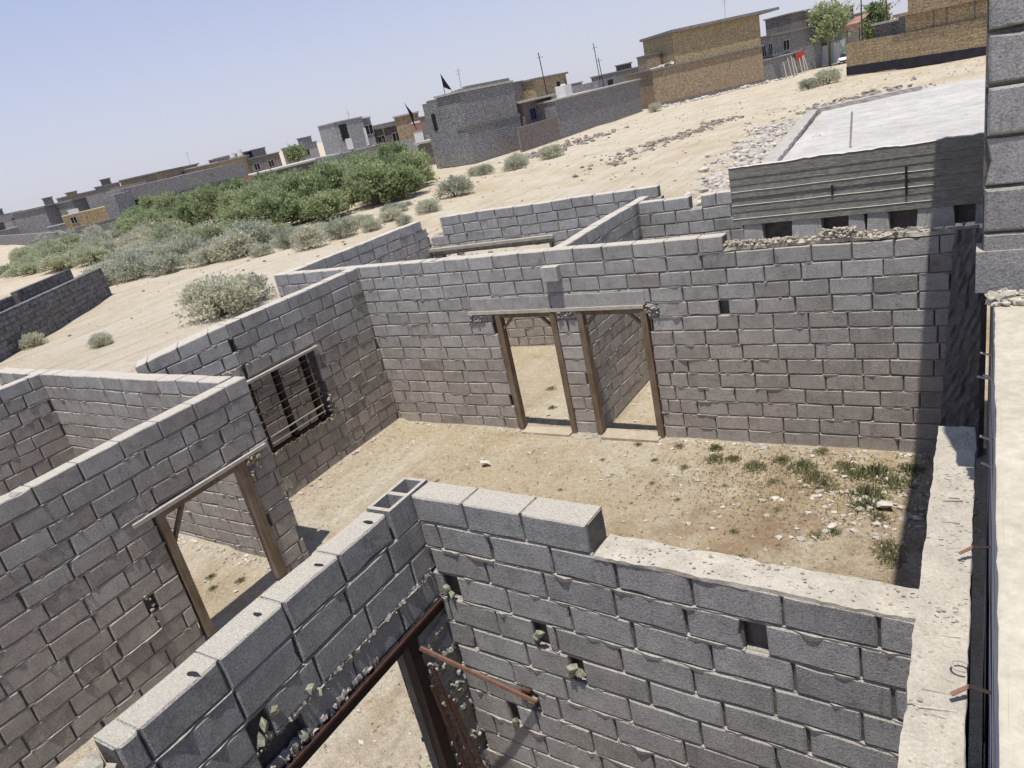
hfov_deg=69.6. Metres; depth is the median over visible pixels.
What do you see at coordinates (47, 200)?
house
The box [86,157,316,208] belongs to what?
block wall
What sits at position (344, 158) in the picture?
shrub
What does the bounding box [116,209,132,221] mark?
shrub
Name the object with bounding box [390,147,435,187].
shrub
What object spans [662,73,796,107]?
rubble
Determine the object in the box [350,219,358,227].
desert shrub
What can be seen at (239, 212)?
shrub
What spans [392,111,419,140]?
house
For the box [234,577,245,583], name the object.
weed tuft
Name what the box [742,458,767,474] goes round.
weed tuft
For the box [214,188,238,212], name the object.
shrub
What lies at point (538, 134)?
yard wall
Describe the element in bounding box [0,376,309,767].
block wall
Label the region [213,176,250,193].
shrub
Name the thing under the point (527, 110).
house
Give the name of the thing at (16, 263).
scrub bush
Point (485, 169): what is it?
desert shrub
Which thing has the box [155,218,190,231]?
scrub bush
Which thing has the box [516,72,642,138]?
house
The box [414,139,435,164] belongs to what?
house
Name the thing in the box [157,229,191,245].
scrub bush
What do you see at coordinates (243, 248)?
desert shrub
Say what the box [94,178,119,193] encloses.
house
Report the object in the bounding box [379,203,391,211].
desert shrub
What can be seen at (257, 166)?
window
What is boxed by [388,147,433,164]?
shrub
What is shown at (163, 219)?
shrub
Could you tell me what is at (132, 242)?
desert shrub
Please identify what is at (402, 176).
shrub
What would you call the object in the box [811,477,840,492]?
weed tuft
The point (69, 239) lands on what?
scrub bush
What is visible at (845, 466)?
weed tuft
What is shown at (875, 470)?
weed tuft
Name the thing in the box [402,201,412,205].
desert shrub
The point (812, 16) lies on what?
power cable
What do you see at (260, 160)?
house
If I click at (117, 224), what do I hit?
shrub
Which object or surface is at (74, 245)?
scrub bush
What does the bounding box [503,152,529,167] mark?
desert shrub
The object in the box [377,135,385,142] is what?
window
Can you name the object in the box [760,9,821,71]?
house
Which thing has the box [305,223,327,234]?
desert shrub
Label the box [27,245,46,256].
scrub bush
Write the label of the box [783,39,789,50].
window
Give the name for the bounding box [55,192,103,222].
house
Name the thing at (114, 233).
desert shrub
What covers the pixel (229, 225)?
scrub bush
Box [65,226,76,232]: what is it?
desert shrub
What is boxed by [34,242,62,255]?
scrub bush
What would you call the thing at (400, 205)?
desert shrub
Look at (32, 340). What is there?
desert shrub
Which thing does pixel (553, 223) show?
block wall
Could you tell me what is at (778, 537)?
pebbles
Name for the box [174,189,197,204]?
shrub
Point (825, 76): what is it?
desert shrub
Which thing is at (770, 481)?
weed tuft
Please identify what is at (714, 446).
weed tuft
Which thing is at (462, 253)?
rubble
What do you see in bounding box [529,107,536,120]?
window
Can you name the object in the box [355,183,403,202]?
shrub
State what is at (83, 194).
house
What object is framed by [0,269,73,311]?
block wall
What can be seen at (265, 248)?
desert shrub
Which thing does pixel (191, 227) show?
scrub bush
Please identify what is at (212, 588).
weed tuft
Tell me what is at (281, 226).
scrub bush
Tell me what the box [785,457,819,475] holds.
weed tuft
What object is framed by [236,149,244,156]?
water tank
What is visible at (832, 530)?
weed tuft
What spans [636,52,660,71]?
house
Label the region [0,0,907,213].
sky
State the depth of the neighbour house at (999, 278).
3.26 m
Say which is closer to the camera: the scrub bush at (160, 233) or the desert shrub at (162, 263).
the desert shrub at (162, 263)
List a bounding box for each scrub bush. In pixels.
[0,263,10,277]
[1,268,26,278]
[6,255,36,275]
[8,246,32,261]
[9,255,40,267]
[11,253,35,263]
[15,258,46,276]
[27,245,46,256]
[33,238,56,249]
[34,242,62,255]
[35,251,75,275]
[36,240,57,247]
[36,252,58,260]
[49,242,72,254]
[50,233,82,246]
[51,251,73,269]
[68,241,80,247]
[68,246,102,266]
[69,245,90,251]
[85,249,111,262]
[143,223,185,244]
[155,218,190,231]
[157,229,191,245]
[184,218,228,241]
[185,223,210,233]
[219,219,251,235]
[256,217,272,224]
[270,221,292,233]
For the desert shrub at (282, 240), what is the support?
on the ground
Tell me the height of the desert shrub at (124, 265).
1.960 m
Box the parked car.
[837,52,845,64]
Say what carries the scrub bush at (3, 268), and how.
on the ground
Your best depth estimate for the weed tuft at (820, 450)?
10.39 m
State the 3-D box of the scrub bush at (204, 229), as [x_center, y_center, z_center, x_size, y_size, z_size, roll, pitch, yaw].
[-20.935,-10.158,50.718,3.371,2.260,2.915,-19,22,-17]
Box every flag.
[405,104,416,129]
[440,74,451,92]
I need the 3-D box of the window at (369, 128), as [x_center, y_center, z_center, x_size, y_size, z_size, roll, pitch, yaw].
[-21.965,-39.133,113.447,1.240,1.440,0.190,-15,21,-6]
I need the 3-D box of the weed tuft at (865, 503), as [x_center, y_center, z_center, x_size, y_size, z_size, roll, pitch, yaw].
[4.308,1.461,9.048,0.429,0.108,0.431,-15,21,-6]
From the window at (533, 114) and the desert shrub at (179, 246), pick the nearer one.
the desert shrub at (179, 246)
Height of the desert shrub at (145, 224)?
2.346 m
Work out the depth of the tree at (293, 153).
160.75 m
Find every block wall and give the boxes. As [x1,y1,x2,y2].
[0,268,111,361]
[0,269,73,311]
[0,367,266,557]
[0,374,75,495]
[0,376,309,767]
[74,477,535,767]
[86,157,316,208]
[135,268,397,497]
[274,223,986,458]
[285,221,433,271]
[411,481,918,767]
[428,184,663,346]
[554,196,653,427]
[638,190,981,243]
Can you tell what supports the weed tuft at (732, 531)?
on the ground
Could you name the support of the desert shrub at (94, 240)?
on the ground
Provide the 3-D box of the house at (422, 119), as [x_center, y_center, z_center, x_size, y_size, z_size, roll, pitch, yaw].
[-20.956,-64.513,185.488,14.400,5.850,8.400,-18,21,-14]
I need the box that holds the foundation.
[762,86,921,162]
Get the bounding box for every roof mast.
[538,52,548,99]
[593,43,599,79]
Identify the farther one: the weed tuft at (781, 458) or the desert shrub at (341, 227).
the desert shrub at (341, 227)
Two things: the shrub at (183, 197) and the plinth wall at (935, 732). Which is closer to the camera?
the plinth wall at (935, 732)
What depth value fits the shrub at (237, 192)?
67.83 m
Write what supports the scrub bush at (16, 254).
on the ground
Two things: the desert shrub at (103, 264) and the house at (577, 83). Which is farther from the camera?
the house at (577, 83)
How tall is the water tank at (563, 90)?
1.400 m
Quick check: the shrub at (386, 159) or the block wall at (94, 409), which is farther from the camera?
the shrub at (386, 159)
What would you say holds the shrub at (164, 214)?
on the ground
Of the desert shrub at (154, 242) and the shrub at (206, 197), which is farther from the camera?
the shrub at (206, 197)
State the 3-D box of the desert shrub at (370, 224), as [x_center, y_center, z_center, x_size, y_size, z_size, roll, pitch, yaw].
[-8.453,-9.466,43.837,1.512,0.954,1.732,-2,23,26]
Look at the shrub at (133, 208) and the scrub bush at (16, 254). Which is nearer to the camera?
the scrub bush at (16, 254)
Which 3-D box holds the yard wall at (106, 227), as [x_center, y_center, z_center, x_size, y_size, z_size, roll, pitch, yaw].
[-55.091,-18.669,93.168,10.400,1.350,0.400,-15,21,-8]
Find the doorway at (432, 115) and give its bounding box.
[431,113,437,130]
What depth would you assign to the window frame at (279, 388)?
12.46 m
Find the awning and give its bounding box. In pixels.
[845,13,868,43]
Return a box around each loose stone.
[480,460,489,463]
[875,500,892,508]
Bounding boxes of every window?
[69,216,77,223]
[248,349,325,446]
[253,163,260,170]
[268,159,274,166]
[364,124,373,134]
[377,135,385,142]
[391,132,398,141]
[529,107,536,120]
[762,44,766,56]
[768,43,772,55]
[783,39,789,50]
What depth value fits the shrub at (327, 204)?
53.99 m
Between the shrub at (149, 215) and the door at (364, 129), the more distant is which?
the door at (364, 129)
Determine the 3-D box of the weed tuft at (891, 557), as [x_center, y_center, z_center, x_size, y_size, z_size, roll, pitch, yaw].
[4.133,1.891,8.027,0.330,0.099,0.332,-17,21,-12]
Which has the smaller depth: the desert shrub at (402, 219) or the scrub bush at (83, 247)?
the desert shrub at (402, 219)
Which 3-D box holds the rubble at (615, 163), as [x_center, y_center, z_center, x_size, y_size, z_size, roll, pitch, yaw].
[12.042,-18.566,56.189,4.791,0.694,24.370,8,29,43]
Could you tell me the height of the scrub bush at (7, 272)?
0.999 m
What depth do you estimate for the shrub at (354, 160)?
64.65 m
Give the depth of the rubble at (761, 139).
39.24 m
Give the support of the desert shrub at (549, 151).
on the ground
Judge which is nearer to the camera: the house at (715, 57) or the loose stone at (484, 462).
the loose stone at (484, 462)
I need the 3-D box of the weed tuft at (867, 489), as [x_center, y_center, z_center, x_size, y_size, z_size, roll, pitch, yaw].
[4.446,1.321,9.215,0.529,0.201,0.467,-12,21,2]
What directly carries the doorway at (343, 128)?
in the house at (338, 138)
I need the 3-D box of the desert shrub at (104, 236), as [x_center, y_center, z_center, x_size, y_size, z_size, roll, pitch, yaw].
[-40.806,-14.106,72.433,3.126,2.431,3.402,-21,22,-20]
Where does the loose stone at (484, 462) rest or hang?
on the ground
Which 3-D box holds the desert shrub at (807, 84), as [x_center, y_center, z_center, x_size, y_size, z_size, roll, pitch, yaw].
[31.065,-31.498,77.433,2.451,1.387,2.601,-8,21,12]
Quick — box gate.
[821,39,845,65]
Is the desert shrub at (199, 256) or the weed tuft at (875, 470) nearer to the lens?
the weed tuft at (875, 470)
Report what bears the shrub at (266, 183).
on the ground
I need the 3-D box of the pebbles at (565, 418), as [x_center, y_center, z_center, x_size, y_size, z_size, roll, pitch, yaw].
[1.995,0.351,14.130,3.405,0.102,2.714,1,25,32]
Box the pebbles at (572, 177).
[68,59,978,336]
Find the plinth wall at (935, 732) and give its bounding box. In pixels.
[898,426,976,767]
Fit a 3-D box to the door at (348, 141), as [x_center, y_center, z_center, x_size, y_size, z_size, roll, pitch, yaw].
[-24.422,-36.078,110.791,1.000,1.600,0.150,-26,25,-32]
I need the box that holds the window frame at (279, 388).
[248,355,331,452]
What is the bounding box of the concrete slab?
[781,77,984,160]
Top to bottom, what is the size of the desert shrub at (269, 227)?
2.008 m
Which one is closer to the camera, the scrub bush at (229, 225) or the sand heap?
the scrub bush at (229, 225)
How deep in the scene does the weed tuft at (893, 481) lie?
9.31 m
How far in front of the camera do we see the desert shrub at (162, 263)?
43.65 m
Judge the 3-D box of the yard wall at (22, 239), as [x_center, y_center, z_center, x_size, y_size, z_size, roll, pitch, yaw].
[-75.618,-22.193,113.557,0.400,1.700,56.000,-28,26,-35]
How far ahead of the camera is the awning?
84.46 m
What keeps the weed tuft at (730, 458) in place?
on the ground
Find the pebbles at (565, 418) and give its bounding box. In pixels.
[526,383,656,428]
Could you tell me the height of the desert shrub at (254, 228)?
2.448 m
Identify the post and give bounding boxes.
[849,111,852,147]
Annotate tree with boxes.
[283,142,307,163]
[803,0,858,65]
[851,0,899,39]
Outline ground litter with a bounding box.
[78,426,933,767]
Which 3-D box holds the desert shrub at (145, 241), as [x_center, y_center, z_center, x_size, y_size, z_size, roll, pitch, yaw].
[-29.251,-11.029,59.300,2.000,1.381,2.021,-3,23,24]
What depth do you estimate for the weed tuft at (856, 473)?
9.68 m
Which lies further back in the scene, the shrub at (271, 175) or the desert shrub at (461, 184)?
the shrub at (271, 175)
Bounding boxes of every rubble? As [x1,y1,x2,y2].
[427,229,520,255]
[498,126,628,162]
[572,114,756,177]
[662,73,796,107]
[673,116,820,206]
[747,76,935,124]
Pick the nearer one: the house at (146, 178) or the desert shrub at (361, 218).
the desert shrub at (361, 218)
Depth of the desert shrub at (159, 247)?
48.92 m
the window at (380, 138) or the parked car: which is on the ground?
the parked car
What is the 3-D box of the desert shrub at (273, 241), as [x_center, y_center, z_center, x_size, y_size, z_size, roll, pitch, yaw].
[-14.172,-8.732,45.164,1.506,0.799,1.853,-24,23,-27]
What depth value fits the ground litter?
9.78 m
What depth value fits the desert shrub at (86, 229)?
91.97 m
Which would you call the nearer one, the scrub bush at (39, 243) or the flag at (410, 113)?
the scrub bush at (39, 243)
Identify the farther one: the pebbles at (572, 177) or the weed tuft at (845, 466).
the pebbles at (572, 177)
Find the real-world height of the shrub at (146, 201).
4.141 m
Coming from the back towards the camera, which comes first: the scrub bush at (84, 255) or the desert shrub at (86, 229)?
the desert shrub at (86, 229)
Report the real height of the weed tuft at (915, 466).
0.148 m
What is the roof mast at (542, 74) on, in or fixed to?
on the house at (585, 106)
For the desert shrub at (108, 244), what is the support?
on the ground
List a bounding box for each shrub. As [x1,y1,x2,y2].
[15,331,48,350]
[35,230,50,239]
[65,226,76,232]
[75,267,125,285]
[78,243,94,248]
[78,260,112,274]
[79,224,102,234]
[79,236,103,245]
[80,228,112,243]
[84,330,113,349]
[95,236,118,251]
[96,247,130,263]
[106,250,154,283]
[108,217,130,234]
[108,229,125,239]
[113,232,146,248]
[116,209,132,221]
[117,205,147,213]
[119,209,164,234]
[120,239,142,249]
[120,241,163,257]
[124,208,144,218]
[127,226,151,240]
[128,218,159,231]
[134,193,159,208]
[135,239,149,247]
[142,252,186,277]
[147,235,164,246]
[150,190,179,210]
[151,240,169,256]
[156,209,175,220]
[159,217,172,222]
[160,205,175,211]
[161,231,202,264]
[169,198,202,225]
[169,269,263,327]
[172,189,191,205]
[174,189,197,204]
[182,181,220,222]
[182,281,202,294]
[183,244,225,268]
[198,238,218,247]
[207,201,252,225]
[207,228,257,262]
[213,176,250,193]
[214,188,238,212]
[223,217,272,246]
[223,271,277,307]
[227,182,264,206]
[228,186,265,206]
[231,245,251,258]
[238,176,275,191]
[242,168,281,186]
[243,185,308,224]
[247,242,275,258]
[252,219,279,244]
[268,237,279,246]
[272,228,296,249]
[273,168,330,202]
[282,165,311,176]
[286,195,315,224]
[288,223,329,252]
[294,187,353,221]
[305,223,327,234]
[307,156,350,203]
[321,216,357,240]
[332,158,398,211]
[336,153,351,164]
[338,165,355,200]
[340,149,378,164]
[340,149,378,172]
[349,213,361,220]
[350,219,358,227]
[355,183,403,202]
[356,213,373,227]
[358,216,383,231]
[363,151,402,171]
[367,137,413,157]
[376,161,426,201]
[377,206,404,221]
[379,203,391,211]
[387,202,409,211]
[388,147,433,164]
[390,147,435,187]
[395,214,414,225]
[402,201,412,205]
[413,198,441,215]
[424,168,439,182]
[432,173,474,199]
[466,165,477,176]
[474,163,496,176]
[501,156,528,171]
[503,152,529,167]
[536,143,565,159]
[648,102,662,112]
[795,77,820,91]
[812,66,846,85]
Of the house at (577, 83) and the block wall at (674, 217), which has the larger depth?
the house at (577, 83)
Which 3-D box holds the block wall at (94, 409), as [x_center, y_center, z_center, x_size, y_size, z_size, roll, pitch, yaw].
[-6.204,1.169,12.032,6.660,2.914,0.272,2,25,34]
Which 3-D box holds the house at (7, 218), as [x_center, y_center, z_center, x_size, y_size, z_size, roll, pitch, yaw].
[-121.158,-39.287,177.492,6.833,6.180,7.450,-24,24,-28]
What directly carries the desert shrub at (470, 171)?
on the ground
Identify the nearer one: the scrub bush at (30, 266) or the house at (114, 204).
the scrub bush at (30, 266)
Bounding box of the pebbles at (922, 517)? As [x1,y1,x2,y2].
[757,446,981,563]
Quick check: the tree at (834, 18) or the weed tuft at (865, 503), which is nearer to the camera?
the weed tuft at (865, 503)
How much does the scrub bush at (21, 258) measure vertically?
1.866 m
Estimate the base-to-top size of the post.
1.758 m
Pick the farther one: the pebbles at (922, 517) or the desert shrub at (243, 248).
the desert shrub at (243, 248)
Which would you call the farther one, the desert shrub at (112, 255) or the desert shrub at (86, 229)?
the desert shrub at (86, 229)
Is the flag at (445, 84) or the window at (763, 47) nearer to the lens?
the flag at (445, 84)
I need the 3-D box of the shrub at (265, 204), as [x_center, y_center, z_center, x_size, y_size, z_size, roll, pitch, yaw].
[-17.833,-12.994,54.527,4.147,3.570,4.006,-1,23,27]
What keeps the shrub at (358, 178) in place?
on the ground
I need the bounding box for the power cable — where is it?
[775,0,847,19]
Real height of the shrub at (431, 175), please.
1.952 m
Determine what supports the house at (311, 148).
on the ground
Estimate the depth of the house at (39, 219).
116.40 m
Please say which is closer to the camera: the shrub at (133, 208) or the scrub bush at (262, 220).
the scrub bush at (262, 220)
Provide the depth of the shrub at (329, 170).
60.77 m
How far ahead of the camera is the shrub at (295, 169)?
74.14 m
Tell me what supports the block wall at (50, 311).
on the ground
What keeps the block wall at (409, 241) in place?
on the ground
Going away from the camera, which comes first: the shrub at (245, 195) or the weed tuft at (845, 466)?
the weed tuft at (845, 466)
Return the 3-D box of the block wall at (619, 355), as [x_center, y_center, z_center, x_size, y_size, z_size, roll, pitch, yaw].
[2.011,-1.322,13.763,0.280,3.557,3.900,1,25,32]
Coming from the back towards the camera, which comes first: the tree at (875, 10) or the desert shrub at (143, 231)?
the tree at (875, 10)
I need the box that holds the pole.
[860,0,862,40]
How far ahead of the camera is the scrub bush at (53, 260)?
58.80 m
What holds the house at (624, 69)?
on the ground
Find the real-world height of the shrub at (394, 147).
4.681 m
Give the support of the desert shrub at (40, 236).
on the ground
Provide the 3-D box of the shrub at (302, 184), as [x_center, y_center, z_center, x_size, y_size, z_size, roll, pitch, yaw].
[-16.766,-15.359,59.315,4.202,4.163,4.407,10,30,45]
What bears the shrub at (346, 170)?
on the ground
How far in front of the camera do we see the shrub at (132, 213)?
83.15 m
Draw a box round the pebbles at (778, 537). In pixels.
[88,427,925,767]
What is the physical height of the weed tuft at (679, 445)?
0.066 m
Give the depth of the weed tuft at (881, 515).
8.77 m
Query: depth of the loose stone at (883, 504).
8.86 m
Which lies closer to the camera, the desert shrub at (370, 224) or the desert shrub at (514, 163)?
the desert shrub at (370, 224)
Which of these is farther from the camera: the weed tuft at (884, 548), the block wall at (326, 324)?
the block wall at (326, 324)
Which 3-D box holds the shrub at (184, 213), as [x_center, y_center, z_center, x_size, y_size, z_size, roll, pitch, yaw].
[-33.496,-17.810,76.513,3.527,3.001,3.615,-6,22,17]
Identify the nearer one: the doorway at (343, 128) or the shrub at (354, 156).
the shrub at (354, 156)
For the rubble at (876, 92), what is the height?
0.657 m
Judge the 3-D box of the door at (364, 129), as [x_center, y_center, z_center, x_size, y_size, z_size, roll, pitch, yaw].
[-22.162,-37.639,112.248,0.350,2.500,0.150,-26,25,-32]
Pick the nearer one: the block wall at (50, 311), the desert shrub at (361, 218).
the block wall at (50, 311)
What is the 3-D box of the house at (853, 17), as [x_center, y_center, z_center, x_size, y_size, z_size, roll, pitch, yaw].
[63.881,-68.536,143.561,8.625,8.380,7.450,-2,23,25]
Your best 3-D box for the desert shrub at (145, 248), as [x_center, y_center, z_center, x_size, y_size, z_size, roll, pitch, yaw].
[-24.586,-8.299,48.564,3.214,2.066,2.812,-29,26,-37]
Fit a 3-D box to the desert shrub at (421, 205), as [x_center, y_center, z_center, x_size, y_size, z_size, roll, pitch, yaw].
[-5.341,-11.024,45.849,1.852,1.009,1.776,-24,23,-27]
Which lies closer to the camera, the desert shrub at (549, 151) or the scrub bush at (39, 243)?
the desert shrub at (549, 151)
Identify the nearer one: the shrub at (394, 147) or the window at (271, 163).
the shrub at (394, 147)
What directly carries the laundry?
hanging from the yard wall at (774, 68)
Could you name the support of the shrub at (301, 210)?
on the ground
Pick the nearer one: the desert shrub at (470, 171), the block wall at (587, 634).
the block wall at (587, 634)
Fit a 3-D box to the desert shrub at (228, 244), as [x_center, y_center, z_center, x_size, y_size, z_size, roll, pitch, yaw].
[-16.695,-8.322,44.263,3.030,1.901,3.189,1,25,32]
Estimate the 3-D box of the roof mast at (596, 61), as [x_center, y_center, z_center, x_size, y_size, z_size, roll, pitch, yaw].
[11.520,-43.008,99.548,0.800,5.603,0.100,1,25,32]
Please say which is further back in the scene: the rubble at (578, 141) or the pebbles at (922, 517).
the rubble at (578, 141)
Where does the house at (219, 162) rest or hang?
on the ground
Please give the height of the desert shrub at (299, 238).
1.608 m
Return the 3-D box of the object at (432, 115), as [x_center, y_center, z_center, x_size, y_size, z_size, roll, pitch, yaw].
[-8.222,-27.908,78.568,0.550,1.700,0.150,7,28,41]
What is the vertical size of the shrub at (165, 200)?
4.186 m
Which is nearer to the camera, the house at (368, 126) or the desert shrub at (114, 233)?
the desert shrub at (114, 233)
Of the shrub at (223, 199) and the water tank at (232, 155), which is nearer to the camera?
the shrub at (223, 199)
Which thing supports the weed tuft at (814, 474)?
on the ground
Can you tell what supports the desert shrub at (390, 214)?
on the ground
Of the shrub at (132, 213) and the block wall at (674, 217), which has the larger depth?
the shrub at (132, 213)
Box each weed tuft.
[205,573,216,579]
[207,585,218,591]
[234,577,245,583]
[673,443,685,449]
[679,464,689,470]
[701,452,727,466]
[707,443,723,451]
[726,454,741,463]
[728,528,738,534]
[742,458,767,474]
[766,478,780,485]
[773,454,791,464]
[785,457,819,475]
[798,466,829,484]
[806,529,826,540]
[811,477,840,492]
[812,447,829,455]
[827,527,842,536]
[831,459,859,474]
[842,468,870,480]
[846,495,880,513]
[848,481,891,502]
[859,462,894,482]
[867,512,890,521]
[869,538,907,559]
[875,550,906,568]
[877,472,914,493]
[895,461,926,478]
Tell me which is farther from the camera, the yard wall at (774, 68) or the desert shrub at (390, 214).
the yard wall at (774, 68)
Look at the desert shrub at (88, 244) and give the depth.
68.12 m
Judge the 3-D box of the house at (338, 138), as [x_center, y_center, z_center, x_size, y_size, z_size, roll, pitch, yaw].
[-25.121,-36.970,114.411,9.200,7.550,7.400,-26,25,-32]
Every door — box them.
[345,138,353,149]
[363,128,369,145]
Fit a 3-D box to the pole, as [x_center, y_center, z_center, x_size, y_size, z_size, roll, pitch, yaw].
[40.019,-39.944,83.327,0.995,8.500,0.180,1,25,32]
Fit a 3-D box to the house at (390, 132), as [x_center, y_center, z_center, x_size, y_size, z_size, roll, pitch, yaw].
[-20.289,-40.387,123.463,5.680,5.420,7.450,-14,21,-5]
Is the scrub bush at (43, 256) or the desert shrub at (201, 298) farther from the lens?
the scrub bush at (43, 256)
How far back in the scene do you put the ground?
12.32 m
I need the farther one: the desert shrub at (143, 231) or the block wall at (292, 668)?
the desert shrub at (143, 231)
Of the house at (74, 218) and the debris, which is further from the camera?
the house at (74, 218)
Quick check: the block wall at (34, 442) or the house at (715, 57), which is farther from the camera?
the house at (715, 57)
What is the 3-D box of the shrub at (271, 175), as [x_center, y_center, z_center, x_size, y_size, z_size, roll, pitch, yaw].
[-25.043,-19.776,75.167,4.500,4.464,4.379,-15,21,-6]
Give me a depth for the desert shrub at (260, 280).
29.61 m
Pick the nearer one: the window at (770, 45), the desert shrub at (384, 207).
the desert shrub at (384, 207)
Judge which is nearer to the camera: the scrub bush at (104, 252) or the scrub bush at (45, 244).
the scrub bush at (104, 252)
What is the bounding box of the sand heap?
[649,60,674,69]
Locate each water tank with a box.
[229,153,236,158]
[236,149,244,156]
[555,84,572,97]
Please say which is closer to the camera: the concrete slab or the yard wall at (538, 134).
the concrete slab
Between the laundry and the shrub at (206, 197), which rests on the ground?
the shrub at (206, 197)
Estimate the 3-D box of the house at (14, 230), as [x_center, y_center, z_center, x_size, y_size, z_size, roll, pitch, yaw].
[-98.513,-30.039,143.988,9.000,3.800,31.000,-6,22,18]
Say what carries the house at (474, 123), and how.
on the ground
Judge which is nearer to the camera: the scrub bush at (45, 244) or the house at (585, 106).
the scrub bush at (45, 244)
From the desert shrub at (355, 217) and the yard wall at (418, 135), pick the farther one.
the yard wall at (418, 135)
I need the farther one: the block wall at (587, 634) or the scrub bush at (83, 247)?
the scrub bush at (83, 247)
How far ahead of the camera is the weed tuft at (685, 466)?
10.77 m
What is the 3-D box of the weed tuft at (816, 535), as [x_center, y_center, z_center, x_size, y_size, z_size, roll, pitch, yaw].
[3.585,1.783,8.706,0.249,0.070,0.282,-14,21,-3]
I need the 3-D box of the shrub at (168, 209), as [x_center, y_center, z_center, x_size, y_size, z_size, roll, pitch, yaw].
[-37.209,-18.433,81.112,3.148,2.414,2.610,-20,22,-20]
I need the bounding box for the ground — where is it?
[0,17,989,767]
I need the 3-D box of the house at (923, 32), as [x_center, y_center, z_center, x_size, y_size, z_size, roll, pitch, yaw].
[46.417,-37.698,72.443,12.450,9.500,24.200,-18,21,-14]
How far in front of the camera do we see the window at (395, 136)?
119.95 m
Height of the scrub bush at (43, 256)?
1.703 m
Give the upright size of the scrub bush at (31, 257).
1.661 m
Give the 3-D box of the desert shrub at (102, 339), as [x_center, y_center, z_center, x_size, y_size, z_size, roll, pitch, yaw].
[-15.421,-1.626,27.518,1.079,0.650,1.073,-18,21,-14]
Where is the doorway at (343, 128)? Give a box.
[339,124,349,140]
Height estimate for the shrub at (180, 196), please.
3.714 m
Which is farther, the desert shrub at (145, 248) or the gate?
the gate
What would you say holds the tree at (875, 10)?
on the ground
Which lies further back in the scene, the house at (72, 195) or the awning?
the house at (72, 195)
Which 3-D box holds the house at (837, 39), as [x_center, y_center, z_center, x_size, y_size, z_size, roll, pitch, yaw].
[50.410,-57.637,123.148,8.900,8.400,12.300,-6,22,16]
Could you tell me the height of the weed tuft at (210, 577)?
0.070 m
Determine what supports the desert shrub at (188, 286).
on the ground
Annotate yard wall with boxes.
[0,232,57,245]
[31,221,116,243]
[395,121,429,151]
[516,117,560,151]
[763,51,801,80]
[849,30,874,42]
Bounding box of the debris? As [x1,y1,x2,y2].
[177,420,933,570]
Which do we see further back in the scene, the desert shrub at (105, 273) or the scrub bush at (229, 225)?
the scrub bush at (229, 225)
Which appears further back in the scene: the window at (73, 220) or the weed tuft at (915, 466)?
the window at (73, 220)
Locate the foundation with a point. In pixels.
(784, 146)
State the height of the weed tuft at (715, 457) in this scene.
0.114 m
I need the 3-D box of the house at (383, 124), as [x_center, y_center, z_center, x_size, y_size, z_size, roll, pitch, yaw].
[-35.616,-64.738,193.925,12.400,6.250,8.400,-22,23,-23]
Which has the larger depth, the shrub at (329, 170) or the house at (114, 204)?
the house at (114, 204)
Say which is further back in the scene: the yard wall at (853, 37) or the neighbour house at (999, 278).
the yard wall at (853, 37)
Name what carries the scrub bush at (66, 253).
on the ground
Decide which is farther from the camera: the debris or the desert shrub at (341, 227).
the desert shrub at (341, 227)
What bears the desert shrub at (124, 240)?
on the ground
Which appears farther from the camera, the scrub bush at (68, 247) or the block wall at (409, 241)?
the scrub bush at (68, 247)
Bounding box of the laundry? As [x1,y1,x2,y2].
[795,50,803,61]
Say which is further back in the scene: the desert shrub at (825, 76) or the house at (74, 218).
the house at (74, 218)
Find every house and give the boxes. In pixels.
[0,208,21,228]
[0,220,19,234]
[10,196,84,233]
[41,196,53,204]
[47,206,109,231]
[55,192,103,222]
[56,190,96,201]
[64,190,78,199]
[74,191,135,233]
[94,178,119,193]
[110,163,198,190]
[169,151,252,177]
[246,147,282,172]
[281,136,319,164]
[315,116,387,163]
[362,115,376,145]
[373,121,394,128]
[373,124,398,143]
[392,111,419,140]
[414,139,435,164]
[419,116,428,135]
[422,78,520,168]
[512,80,555,125]
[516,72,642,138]
[571,81,582,86]
[590,62,638,81]
[624,7,778,108]
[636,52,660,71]
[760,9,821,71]
[808,8,841,63]
[842,5,862,50]
[846,0,986,75]
[950,0,1023,767]
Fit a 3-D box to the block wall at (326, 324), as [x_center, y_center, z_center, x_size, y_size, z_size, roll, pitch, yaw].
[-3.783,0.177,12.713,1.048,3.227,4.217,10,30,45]
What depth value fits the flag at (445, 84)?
76.15 m
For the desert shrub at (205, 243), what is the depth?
46.58 m
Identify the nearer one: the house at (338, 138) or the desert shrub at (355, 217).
the desert shrub at (355, 217)

